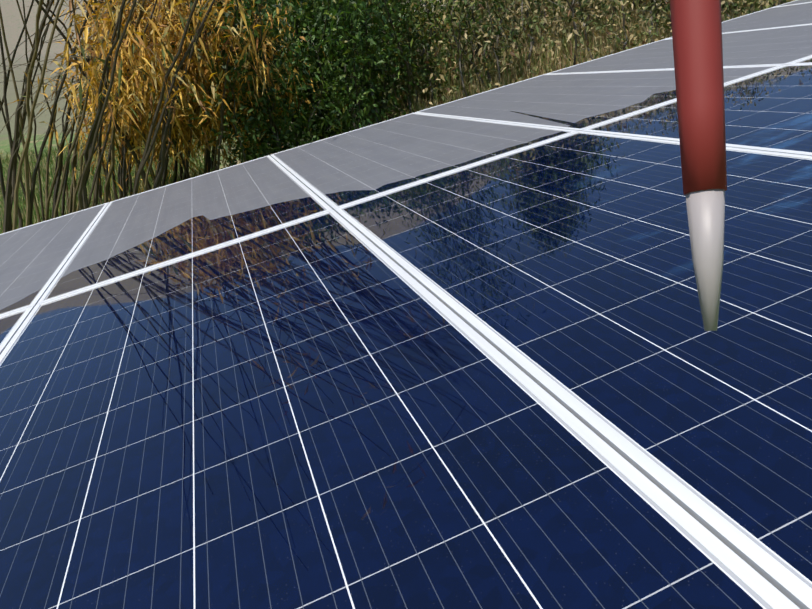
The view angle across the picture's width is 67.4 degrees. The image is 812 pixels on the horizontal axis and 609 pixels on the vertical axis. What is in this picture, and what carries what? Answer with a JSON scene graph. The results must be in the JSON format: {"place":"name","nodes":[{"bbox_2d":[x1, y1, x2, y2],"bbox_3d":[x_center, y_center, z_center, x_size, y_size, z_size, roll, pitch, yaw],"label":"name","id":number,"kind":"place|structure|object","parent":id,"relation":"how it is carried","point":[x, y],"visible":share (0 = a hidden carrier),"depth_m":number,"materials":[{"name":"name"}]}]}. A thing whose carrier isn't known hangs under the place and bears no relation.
{"place":"outdoors","nodes":[
{"label":"outdoors","id":0,"kind":"place"},
{"bbox_2d":[0,0,724,205],"bbox_3d":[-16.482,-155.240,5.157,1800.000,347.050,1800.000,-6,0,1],"label":"grassy ground","id":1,"kind":"structure","parent":0,"point":[12,21],"depth_m":144.54,"materials":[{"name":"plant"}]},
{"bbox_2d":[0,129,212,233],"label":"grass tufts","id":2,"kind":"object","parent":1,"relation":"on","point":[32,164],"visible":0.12,"depth_m":12.90,"materials":[{"name":"green plant"}]},
{"bbox_2d":[0,0,324,232],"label":"dry bamboo clump","id":3,"kind":"object","parent":1,"relation":"on","point":[138,75],"visible":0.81,"depth_m":5.92,"materials":[{"name":"yellow plant"}]},
{"bbox_2d":[171,0,426,169],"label":"dark green shrub","id":4,"kind":"object","parent":1,"relation":"on","point":[330,25],"visible":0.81,"depth_m":6.19,"materials":[{"name":"green plant"}]},
{"bbox_2d":[372,0,437,99],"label":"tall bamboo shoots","id":5,"kind":"object","parent":1,"relation":"on","point":[386,90],"visible":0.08,"depth_m":7.88,"materials":[{"name":"green plant"}]},
{"bbox_2d":[346,0,516,118],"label":"green shrub","id":6,"kind":"object","parent":1,"relation":"on","point":[409,14],"visible":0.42,"depth_m":6.71,"materials":[{"name":"green plant"}]},
{"bbox_2d":[388,0,771,115],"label":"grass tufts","id":7,"kind":"object","parent":1,"relation":"on","point":[522,72],"visible":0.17,"depth_m":7.31,"materials":[{"name":"green plant"}]},
{"bbox_2d":[411,0,794,105],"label":"dry bush stand","id":8,"kind":"object","parent":1,"relation":"on","point":[528,20],"visible":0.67,"depth_m":6.48,"materials":[{"name":"beige plant"}]},
{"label":"mounting rack","id":9,"kind":"object","parent":1,"relation":"on","visible":0},
{"bbox_2d":[0,0,811,608],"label":"solar module frames","id":10,"kind":"structure","parent":9,"relation":"on","point":[762,574],"depth_m":0.89,"materials":[{"name":"silver metal"}]},
{"bbox_2d":[0,0,811,608],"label":"solar panel","id":11,"kind":"object","parent":10,"relation":"in","point":[326,412],"visible":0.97,"depth_m":1.02,"materials":[{"name":"blue glass"}]},
{"bbox_2d":[670,0,726,330],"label":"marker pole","id":12,"kind":"object","parent":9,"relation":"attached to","point":[696,25],"visible":1,"depth_m":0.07,"materials":[{"name":"red plastic"}]}
]}

